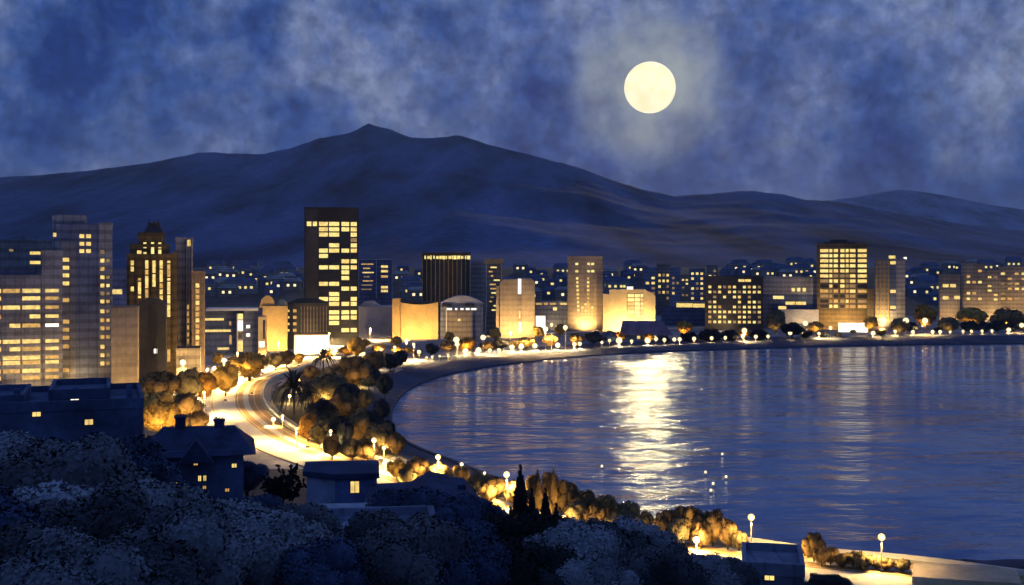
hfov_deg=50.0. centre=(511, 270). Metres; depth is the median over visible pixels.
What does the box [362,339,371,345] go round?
tree
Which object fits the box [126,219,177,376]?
art deco tower
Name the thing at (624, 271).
hillside house
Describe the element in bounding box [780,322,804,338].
tree
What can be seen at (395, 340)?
tree
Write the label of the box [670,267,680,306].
hillside flats
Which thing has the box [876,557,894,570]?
tree
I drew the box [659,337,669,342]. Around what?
tree
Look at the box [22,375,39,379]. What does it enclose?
window
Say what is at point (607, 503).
tree
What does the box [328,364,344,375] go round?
tree
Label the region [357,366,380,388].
tree
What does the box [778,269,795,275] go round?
hillside house
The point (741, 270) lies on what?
hillside house
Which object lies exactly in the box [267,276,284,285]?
hillside house
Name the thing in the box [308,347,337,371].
palm tree
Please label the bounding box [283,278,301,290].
hillside house
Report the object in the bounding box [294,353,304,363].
tree
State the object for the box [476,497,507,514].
tree
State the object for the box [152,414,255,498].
chimneyed house
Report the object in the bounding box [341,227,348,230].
window
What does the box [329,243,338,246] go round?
window
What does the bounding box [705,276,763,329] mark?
dark office block
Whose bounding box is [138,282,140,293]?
window
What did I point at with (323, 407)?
tree
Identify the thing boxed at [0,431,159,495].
tree
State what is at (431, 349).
tree
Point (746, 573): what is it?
tree
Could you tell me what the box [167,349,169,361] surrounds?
window
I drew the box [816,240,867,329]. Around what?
hotel tower
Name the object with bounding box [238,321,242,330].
window
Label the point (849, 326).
illuminated panel
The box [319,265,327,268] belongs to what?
window
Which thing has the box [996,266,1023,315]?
apartment block
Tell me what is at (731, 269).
hillside house
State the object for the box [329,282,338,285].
window
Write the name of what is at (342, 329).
window
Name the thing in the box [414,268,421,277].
hillside house
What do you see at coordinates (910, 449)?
water
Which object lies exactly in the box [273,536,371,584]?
tree
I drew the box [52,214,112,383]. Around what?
tower block
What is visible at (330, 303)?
window
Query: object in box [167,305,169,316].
window
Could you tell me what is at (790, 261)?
hillside house
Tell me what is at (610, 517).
tree
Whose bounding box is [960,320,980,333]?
tree
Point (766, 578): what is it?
window
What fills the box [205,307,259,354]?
office pavilion
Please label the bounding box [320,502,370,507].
house
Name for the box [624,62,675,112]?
moon
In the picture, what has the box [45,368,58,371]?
window
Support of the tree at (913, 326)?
on the ground at (254, 300)
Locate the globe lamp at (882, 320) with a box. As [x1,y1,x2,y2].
[879,317,886,323]
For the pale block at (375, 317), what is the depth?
769.76 m
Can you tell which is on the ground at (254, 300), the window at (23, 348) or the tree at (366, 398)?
the tree at (366, 398)
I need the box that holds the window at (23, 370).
[22,368,39,372]
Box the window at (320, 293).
[319,292,327,295]
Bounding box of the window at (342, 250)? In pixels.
[341,249,348,252]
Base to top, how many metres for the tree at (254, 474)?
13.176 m
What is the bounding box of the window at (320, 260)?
[319,259,327,262]
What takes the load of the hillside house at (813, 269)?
on the ground at (254, 300)
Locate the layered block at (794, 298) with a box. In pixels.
[763,276,818,328]
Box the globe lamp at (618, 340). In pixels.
[616,337,621,343]
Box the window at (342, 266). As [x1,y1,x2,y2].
[341,265,348,268]
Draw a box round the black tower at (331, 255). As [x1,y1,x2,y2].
[304,207,358,344]
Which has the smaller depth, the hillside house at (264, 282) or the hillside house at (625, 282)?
the hillside house at (625, 282)
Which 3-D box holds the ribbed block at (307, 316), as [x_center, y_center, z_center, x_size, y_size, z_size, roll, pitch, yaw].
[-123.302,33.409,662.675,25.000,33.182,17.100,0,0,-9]
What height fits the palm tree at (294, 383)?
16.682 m
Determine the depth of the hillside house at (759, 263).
1786.25 m
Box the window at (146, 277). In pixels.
[145,276,147,287]
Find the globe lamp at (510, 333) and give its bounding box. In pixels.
[508,331,512,351]
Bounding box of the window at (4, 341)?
[3,340,19,343]
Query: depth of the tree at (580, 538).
78.75 m
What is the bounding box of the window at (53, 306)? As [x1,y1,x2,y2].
[45,305,58,308]
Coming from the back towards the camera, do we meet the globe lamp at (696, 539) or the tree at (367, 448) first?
the tree at (367, 448)
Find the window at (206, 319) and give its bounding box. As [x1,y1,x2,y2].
[205,318,223,320]
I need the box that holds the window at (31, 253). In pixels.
[30,252,39,254]
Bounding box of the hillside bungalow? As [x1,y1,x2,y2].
[326,505,435,539]
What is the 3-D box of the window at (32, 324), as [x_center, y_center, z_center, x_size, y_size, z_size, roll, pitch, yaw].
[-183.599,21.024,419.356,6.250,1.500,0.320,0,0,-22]
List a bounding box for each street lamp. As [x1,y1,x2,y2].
[281,415,283,441]
[504,471,509,508]
[748,514,754,541]
[878,534,884,572]
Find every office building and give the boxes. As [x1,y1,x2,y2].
[0,236,51,274]
[0,250,62,385]
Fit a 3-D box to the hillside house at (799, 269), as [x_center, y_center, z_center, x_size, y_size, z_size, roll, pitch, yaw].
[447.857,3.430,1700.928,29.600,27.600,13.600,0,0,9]
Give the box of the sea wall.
[389,343,1023,567]
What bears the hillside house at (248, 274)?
on the ground at (254, 300)
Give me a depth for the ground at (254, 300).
805.08 m
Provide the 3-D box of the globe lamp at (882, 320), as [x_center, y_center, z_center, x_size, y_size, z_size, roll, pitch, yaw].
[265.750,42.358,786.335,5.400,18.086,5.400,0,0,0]
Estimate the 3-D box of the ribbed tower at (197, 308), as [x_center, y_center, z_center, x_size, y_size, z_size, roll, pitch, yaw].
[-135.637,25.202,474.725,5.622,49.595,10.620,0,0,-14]
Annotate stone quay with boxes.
[912,562,1021,584]
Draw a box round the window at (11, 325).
[10,324,19,327]
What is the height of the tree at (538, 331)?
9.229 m
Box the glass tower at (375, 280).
[358,259,392,325]
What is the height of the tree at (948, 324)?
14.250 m
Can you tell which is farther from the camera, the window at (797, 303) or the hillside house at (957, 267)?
the hillside house at (957, 267)
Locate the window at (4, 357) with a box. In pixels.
[3,356,19,359]
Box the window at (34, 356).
[22,355,39,359]
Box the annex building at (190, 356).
[176,346,200,375]
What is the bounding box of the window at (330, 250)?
[329,249,338,252]
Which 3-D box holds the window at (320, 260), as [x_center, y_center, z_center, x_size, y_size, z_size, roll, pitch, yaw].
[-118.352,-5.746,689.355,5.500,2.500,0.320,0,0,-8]
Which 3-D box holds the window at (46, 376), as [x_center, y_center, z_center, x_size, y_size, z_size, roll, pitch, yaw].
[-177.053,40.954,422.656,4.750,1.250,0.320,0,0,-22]
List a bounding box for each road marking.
[237,341,910,575]
[254,355,1021,580]
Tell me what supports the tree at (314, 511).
on the ground at (254, 300)
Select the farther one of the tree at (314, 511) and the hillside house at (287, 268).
the hillside house at (287, 268)
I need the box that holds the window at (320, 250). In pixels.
[319,249,327,252]
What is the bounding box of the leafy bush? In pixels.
[260,463,306,501]
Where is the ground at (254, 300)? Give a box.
[144,268,1023,584]
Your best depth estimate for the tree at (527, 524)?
90.75 m
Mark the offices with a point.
(555, 312)
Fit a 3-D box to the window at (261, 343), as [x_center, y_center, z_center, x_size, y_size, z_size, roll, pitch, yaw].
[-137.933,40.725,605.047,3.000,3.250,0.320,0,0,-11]
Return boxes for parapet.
[263,322,1023,574]
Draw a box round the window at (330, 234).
[329,233,338,236]
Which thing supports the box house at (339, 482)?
on the ground at (254, 300)
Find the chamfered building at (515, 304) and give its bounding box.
[496,279,534,337]
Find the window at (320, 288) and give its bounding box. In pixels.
[319,287,327,290]
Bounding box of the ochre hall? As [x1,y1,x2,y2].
[260,295,287,350]
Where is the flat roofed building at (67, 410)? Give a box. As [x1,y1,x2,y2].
[0,377,143,442]
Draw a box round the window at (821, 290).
[820,289,827,292]
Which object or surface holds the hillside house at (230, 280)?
on the ground at (254, 300)
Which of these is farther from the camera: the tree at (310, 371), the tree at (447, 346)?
the tree at (447, 346)
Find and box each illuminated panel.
[294,334,329,354]
[535,315,545,331]
[838,322,867,331]
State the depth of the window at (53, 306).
422.57 m
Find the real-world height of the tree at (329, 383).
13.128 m
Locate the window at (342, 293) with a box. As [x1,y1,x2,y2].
[341,292,348,295]
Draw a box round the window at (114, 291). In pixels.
[112,289,121,293]
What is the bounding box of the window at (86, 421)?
[84,419,92,424]
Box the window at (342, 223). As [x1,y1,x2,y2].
[341,222,348,225]
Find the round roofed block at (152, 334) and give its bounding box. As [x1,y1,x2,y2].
[137,297,166,382]
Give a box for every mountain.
[0,123,1023,267]
[827,190,1023,230]
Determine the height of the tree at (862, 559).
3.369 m
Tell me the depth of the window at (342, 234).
691.10 m
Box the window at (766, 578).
[764,575,774,580]
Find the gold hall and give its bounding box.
[603,287,654,331]
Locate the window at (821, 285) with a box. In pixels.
[820,284,827,287]
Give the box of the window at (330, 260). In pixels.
[329,259,338,262]
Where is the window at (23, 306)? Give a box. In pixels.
[22,305,39,308]
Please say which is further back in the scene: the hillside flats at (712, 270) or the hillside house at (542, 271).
the hillside house at (542, 271)
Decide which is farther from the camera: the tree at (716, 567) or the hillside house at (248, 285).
the hillside house at (248, 285)
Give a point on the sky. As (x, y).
(821, 100)
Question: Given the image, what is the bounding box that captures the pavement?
[261,323,1021,574]
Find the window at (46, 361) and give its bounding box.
[45,360,58,363]
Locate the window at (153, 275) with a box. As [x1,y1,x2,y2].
[152,274,155,286]
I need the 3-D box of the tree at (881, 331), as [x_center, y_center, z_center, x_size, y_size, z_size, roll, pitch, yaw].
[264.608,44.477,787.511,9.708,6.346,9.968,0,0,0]
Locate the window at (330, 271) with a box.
[329,270,338,273]
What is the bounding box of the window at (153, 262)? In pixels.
[152,261,155,272]
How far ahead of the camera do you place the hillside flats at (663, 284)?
1200.02 m
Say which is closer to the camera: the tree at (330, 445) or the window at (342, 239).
the tree at (330, 445)
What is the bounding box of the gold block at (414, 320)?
[392,298,437,339]
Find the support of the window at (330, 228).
in the black tower at (331, 255)
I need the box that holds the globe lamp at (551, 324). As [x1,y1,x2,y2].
[550,323,552,349]
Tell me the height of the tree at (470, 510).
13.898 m
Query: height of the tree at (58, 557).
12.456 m
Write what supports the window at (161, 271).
in the art deco tower at (152, 266)
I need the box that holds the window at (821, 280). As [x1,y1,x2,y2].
[820,279,827,282]
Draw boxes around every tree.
[0,429,40,471]
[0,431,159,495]
[0,484,57,530]
[0,518,51,565]
[0,525,153,584]
[13,480,96,506]
[23,476,166,542]
[88,478,213,514]
[92,433,184,486]
[98,533,206,584]
[106,498,258,584]
[139,370,179,395]
[140,385,150,397]
[143,390,181,433]
[173,391,204,414]
[175,367,202,395]
[185,410,209,425]
[197,371,217,401]
[207,497,282,528]
[212,353,223,365]
[212,363,239,395]
[226,352,269,380]
[230,509,335,584]
[239,493,285,508]
[244,460,269,497]
[267,353,285,368]
[268,367,321,414]
[273,501,342,536]
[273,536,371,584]
[279,350,295,366]
[289,380,324,411]
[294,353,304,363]
[297,413,317,441]
[302,365,320,380]
[305,398,340,420]
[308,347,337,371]
[308,373,348,400]
[308,417,330,445]
[321,433,340,459]
[326,350,334,357]
[326,414,353,453]
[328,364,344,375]
[329,392,358,417]
[334,383,359,398]
[334,509,406,539]
[338,356,374,386]
[339,345,352,354]
[339,438,358,460]
[346,412,375,440]
[347,337,365,355]
[352,510,473,584]
[355,437,378,459]
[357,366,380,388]
[358,389,374,410]
[359,410,384,426]
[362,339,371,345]
[363,351,386,369]
[364,423,392,453]
[365,485,461,526]
[371,343,386,350]
[372,398,390,418]
[376,373,393,399]
[383,419,395,432]
[384,353,399,371]
[384,432,406,457]
[386,458,405,479]
[389,345,401,351]
[390,336,402,345]
[393,350,408,366]
[397,467,417,481]
[402,347,413,352]
[405,456,430,476]
[413,349,422,358]
[421,526,513,584]
[425,343,439,355]
[427,461,449,473]
[440,341,455,351]
[442,470,458,477]
[444,331,454,341]
[445,492,499,540]
[451,465,469,480]
[457,337,477,349]
[467,472,489,494]
[467,481,477,492]
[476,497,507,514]
[478,483,498,500]
[479,340,495,349]
[486,475,508,498]
[487,539,540,584]
[489,329,501,338]
[489,508,563,544]
[493,338,508,348]
[503,479,515,501]
[509,340,519,348]
[512,464,527,519]
[517,337,535,348]
[521,516,626,564]
[521,539,581,584]
[525,473,536,490]
[527,488,536,512]
[532,326,544,337]
[533,468,542,510]
[539,498,554,512]
[540,487,550,514]
[541,335,559,348]
[541,471,558,496]
[546,514,568,521]
[548,467,559,514]
[553,503,558,516]
[554,324,565,334]
[554,551,643,584]
[557,479,578,512]
[564,500,587,521]
[569,333,585,347]
[571,489,597,507]
[582,518,656,566]
[583,503,606,520]
[584,331,602,345]
[592,494,619,517]
[601,330,616,344]
[605,509,624,522]
[610,515,683,548]
[613,500,640,515]
[615,332,626,339]
[619,542,711,584]
[627,513,643,525]
[639,510,653,524]
[642,333,654,343]
[653,509,673,530]
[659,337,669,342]
[665,516,691,542]
[672,505,702,544]
[676,320,692,333]
[680,332,698,341]
[688,551,740,584]
[690,520,711,549]
[698,328,721,341]
[699,508,723,546]
[719,517,736,549]
[721,330,739,340]
[726,555,760,584]
[730,530,748,550]
[737,327,750,338]
[749,329,769,339]
[765,310,785,332]
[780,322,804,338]
[799,329,813,338]
[801,532,826,561]
[805,574,852,584]
[808,321,823,332]
[811,546,830,565]
[816,331,828,336]
[827,546,839,564]
[833,553,851,567]
[846,550,856,565]
[852,551,872,570]
[864,316,878,330]
[871,554,882,568]
[874,328,886,335]
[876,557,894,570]
[889,318,909,334]
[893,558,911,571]
[907,322,917,332]
[913,304,938,328]
[933,326,942,333]
[937,317,960,333]
[955,307,988,323]
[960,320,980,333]
[979,321,992,333]
[988,308,1023,324]
[991,320,1006,332]
[1005,323,1018,332]
[1016,322,1023,331]
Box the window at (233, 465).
[231,463,236,467]
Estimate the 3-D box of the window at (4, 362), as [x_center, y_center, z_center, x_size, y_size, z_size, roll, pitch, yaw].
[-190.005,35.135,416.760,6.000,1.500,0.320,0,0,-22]
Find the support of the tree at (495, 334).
on the ground at (254, 300)
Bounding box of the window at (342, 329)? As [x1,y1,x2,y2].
[341,328,348,331]
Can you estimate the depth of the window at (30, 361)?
419.28 m
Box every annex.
[258,316,266,355]
[867,289,873,318]
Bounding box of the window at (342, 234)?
[341,233,348,236]
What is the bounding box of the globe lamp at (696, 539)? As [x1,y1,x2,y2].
[693,536,699,552]
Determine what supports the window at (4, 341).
in the office building at (31, 327)
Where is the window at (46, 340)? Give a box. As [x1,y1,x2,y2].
[45,339,58,342]
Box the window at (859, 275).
[858,274,866,277]
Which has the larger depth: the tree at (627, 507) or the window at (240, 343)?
the window at (240, 343)
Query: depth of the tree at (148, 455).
86.71 m
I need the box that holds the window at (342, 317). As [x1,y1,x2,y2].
[341,316,348,319]
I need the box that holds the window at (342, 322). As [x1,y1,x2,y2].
[341,321,348,324]
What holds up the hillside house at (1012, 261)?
on the ground at (254, 300)
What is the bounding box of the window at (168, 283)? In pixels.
[167,282,169,293]
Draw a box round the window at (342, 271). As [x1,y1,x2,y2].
[341,270,348,273]
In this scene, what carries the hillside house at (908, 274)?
on the ground at (254, 300)
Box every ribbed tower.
[191,271,204,372]
[874,256,906,328]
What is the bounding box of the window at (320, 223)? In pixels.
[319,222,327,225]
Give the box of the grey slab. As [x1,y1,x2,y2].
[471,261,484,330]
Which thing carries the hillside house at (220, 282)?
on the ground at (254, 300)
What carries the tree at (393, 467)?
on the ground at (254, 300)
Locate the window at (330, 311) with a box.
[329,310,338,313]
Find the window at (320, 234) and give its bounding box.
[319,233,327,236]
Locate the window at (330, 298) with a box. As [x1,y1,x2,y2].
[329,297,338,300]
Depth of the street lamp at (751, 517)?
179.93 m
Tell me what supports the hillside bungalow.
on the ground at (254, 300)
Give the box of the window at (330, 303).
[329,302,338,305]
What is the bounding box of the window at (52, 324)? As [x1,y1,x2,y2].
[45,323,58,326]
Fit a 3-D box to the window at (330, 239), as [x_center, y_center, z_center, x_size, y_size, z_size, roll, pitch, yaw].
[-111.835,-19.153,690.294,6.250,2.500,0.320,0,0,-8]
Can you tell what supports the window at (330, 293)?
in the black tower at (331, 255)
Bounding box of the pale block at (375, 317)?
[359,300,391,337]
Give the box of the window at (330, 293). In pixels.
[329,292,338,295]
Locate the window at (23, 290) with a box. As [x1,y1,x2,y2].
[22,289,39,292]
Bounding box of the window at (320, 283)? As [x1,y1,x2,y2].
[319,282,327,285]
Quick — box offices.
[535,300,567,329]
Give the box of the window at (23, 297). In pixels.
[22,296,39,299]
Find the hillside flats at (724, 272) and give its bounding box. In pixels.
[719,270,729,275]
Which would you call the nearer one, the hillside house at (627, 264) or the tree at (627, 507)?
the tree at (627, 507)
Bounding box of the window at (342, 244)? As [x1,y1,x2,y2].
[341,243,348,246]
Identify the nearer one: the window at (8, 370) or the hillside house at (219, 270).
the window at (8, 370)
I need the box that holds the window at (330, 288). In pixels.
[329,287,338,290]
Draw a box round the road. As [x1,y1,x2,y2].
[212,327,1023,583]
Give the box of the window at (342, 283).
[341,282,348,285]
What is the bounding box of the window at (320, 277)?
[319,276,327,279]
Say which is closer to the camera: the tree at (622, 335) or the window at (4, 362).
the window at (4, 362)
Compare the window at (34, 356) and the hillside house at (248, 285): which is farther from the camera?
the hillside house at (248, 285)
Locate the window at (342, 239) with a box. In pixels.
[341,238,348,241]
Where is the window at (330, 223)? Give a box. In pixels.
[329,222,338,225]
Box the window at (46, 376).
[45,375,58,378]
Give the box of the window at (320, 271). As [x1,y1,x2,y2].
[319,270,327,273]
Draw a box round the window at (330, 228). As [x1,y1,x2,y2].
[329,227,338,230]
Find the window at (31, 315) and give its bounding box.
[30,314,39,317]
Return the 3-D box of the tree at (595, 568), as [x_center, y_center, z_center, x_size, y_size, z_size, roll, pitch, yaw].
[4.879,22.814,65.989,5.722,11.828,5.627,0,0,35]
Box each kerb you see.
[210,326,807,582]
[260,380,1023,576]
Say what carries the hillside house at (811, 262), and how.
on the ground at (254, 300)
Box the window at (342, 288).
[341,287,348,290]
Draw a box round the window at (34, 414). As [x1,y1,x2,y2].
[32,412,40,416]
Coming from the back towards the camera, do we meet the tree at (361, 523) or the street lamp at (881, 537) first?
the street lamp at (881, 537)
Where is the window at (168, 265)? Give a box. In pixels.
[167,264,169,276]
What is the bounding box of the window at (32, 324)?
[22,323,39,327]
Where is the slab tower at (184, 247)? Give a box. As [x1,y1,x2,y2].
[175,237,192,345]
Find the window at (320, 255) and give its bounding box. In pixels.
[319,254,327,257]
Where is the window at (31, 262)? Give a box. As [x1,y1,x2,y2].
[30,261,39,263]
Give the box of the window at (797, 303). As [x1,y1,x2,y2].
[796,302,805,304]
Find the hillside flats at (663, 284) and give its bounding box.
[656,263,670,312]
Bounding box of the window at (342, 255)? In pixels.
[341,254,348,257]
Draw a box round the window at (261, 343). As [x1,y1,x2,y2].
[259,341,263,346]
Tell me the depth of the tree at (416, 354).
583.04 m
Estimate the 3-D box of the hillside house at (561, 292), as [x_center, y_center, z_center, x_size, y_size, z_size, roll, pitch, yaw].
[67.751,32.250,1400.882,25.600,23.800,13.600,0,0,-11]
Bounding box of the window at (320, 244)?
[319,243,327,246]
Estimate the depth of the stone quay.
164.81 m
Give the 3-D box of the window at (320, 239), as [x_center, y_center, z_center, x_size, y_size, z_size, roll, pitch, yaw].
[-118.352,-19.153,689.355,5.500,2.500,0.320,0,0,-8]
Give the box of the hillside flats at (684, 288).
[680,275,689,301]
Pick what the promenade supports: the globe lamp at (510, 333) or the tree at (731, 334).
the globe lamp at (510, 333)
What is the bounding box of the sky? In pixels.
[0,0,1023,209]
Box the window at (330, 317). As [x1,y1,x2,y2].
[329,316,338,319]
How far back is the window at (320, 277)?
689.25 m
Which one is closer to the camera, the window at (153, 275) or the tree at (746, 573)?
the tree at (746, 573)
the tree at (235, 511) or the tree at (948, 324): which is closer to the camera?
the tree at (235, 511)
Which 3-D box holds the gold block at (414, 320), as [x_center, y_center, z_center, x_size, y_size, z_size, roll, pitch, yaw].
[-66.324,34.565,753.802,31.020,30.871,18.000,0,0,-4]
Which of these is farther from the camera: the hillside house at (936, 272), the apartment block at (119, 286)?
the hillside house at (936, 272)
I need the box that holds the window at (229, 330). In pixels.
[205,329,230,331]
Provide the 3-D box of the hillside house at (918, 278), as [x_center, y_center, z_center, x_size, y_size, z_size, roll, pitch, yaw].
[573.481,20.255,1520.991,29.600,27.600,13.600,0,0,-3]
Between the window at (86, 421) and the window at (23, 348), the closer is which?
the window at (86, 421)
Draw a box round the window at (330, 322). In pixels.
[329,321,338,324]
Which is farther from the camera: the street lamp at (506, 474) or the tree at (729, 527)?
the street lamp at (506, 474)
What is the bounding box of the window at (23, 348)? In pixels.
[22,347,39,350]
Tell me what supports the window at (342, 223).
in the black tower at (331, 255)
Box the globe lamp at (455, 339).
[453,337,458,355]
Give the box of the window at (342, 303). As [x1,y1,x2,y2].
[341,302,348,305]
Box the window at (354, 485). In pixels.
[350,481,359,493]
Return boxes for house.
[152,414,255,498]
[205,271,218,278]
[205,279,216,295]
[206,260,226,270]
[212,266,227,270]
[214,279,224,291]
[215,268,230,276]
[217,277,227,283]
[218,284,239,297]
[222,269,238,276]
[226,277,244,283]
[230,260,246,268]
[234,265,253,277]
[235,278,257,293]
[240,261,259,266]
[246,269,255,277]
[251,274,261,279]
[254,266,263,269]
[256,269,277,277]
[257,277,266,286]
[261,278,270,287]
[262,265,279,274]
[264,286,279,295]
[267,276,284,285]
[272,280,282,289]
[273,261,291,264]
[277,273,295,277]
[280,265,297,272]
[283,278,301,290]
[292,272,302,276]
[303,460,379,503]
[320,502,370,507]
[364,471,479,503]
[392,271,409,282]
[397,265,408,271]
[400,276,420,291]
[402,281,421,297]
[407,286,421,300]
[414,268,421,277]
[513,262,528,272]
[526,267,536,275]
[531,277,542,285]
[535,287,541,299]
[536,269,547,274]
[537,274,548,283]
[542,287,555,297]
[545,278,551,286]
[552,263,567,276]
[552,278,559,287]
[553,271,563,277]
[555,275,567,284]
[555,286,567,299]
[603,268,617,275]
[603,272,611,275]
[603,276,619,291]
[605,277,621,292]
[620,321,672,339]
[621,269,629,276]
[621,277,628,288]
[623,260,641,269]
[623,272,633,281]
[627,270,638,279]
[631,263,645,273]
[721,267,733,274]
[726,262,740,272]
[731,260,748,266]
[735,267,748,274]
[742,542,804,584]
[746,265,757,272]
[751,267,760,275]
[755,260,772,266]
[760,265,775,275]
[775,265,793,275]
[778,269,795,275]
[786,257,801,265]
[792,264,810,275]
[797,258,815,266]
[802,271,815,275]
[811,267,816,274]
[905,271,912,276]
[905,277,913,285]
[907,286,918,295]
[912,267,921,273]
[914,270,929,273]
[914,275,936,285]
[916,286,931,296]
[918,278,938,292]
[919,262,939,271]
[925,292,938,303]
[928,268,942,276]
[941,261,958,271]
[954,263,960,271]
[965,259,978,262]
[975,260,995,269]
[1003,257,1022,265]
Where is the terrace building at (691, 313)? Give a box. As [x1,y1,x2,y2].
[661,302,704,325]
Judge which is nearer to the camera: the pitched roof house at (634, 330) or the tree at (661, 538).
the tree at (661, 538)
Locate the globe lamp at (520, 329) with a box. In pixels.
[518,327,522,350]
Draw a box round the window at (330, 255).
[329,254,338,257]
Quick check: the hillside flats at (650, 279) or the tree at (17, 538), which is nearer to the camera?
the tree at (17, 538)
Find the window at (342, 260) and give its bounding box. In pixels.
[341,259,348,262]
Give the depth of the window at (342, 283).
691.10 m
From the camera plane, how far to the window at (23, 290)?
419.18 m
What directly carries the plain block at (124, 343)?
on the ground at (254, 300)
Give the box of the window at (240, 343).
[238,341,242,350]
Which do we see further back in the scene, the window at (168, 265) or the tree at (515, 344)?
the tree at (515, 344)
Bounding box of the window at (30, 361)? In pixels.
[22,360,39,364]
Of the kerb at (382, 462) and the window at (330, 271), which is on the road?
the kerb at (382, 462)
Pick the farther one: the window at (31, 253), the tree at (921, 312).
the tree at (921, 312)
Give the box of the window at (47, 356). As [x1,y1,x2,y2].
[45,355,58,358]
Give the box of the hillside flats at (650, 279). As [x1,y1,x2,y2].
[644,267,656,313]
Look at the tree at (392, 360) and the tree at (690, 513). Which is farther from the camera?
the tree at (392, 360)
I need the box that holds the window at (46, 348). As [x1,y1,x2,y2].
[45,347,58,349]
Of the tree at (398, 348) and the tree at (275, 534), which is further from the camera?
the tree at (398, 348)
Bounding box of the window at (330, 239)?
[329,238,338,241]
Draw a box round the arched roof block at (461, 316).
[440,295,483,338]
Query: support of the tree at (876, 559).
on the ground at (254, 300)
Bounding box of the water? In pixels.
[392,344,1023,560]
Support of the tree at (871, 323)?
on the ground at (254, 300)
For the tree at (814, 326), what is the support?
on the ground at (254, 300)
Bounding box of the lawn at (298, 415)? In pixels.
[271,352,395,458]
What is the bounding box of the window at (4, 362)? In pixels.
[3,361,19,364]
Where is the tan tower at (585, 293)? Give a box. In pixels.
[567,256,602,330]
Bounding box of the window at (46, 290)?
[45,289,58,291]
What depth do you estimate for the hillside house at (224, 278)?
1532.11 m
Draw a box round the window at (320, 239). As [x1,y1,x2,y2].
[319,238,327,241]
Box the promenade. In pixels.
[366,334,1023,568]
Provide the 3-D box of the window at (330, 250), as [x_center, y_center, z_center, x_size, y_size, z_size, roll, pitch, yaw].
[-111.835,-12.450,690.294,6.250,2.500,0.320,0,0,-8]
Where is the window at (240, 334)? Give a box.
[238,332,242,339]
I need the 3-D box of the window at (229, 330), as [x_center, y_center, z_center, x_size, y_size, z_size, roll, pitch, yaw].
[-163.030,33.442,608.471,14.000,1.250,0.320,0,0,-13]
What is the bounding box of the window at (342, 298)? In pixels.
[341,297,348,300]
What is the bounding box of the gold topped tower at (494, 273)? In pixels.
[484,259,503,334]
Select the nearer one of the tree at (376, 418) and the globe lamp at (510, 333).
the tree at (376, 418)
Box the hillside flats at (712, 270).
[707,265,717,275]
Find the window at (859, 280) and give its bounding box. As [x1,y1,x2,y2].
[858,279,866,282]
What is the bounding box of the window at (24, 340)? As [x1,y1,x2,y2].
[22,339,39,342]
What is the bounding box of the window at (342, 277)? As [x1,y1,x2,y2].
[341,276,348,279]
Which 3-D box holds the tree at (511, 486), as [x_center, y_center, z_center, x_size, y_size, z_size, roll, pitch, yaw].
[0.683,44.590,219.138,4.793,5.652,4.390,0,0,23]
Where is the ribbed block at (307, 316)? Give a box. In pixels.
[287,298,328,348]
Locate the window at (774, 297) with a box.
[773,296,783,298]
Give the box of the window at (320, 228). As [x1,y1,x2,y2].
[319,227,327,230]
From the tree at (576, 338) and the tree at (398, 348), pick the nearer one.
the tree at (398, 348)
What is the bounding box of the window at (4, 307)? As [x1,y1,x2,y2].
[3,306,19,309]
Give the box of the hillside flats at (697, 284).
[689,268,704,303]
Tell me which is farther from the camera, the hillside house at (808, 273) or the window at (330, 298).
the hillside house at (808, 273)
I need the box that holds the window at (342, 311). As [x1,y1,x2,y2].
[341,310,348,313]
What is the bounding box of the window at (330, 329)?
[329,328,338,331]
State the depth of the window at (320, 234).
689.25 m
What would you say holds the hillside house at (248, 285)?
on the ground at (254, 300)
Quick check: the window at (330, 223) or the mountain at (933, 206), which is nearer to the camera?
the window at (330, 223)
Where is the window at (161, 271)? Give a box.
[160,270,162,281]
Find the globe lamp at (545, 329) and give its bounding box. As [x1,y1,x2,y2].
[543,327,547,350]
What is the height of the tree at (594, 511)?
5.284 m
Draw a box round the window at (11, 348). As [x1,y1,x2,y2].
[10,347,19,350]
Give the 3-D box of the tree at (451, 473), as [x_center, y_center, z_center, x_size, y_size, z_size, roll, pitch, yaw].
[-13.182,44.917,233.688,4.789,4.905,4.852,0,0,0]
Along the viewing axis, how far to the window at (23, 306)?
419.18 m
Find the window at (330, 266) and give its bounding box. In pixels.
[329,265,338,268]
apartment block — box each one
[112,268,126,305]
[939,275,959,321]
[961,263,984,321]
[985,270,999,320]
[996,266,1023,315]
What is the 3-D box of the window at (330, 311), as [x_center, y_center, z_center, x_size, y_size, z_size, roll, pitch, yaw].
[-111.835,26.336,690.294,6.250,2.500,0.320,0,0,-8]
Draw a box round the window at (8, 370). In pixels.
[3,369,19,373]
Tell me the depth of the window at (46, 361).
422.36 m
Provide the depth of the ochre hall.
640.34 m
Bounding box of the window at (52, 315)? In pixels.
[45,314,58,317]
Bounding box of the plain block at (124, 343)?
[111,305,138,382]
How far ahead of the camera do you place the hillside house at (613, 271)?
1665.23 m
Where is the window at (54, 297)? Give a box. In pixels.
[45,296,58,299]
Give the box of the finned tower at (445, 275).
[422,252,470,333]
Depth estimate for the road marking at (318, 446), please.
340.73 m
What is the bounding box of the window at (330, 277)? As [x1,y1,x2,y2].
[329,276,338,279]
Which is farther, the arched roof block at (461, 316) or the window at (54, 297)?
the arched roof block at (461, 316)
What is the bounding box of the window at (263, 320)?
[263,320,264,338]
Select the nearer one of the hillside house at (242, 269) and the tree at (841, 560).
the tree at (841, 560)
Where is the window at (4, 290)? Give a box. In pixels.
[3,289,19,292]

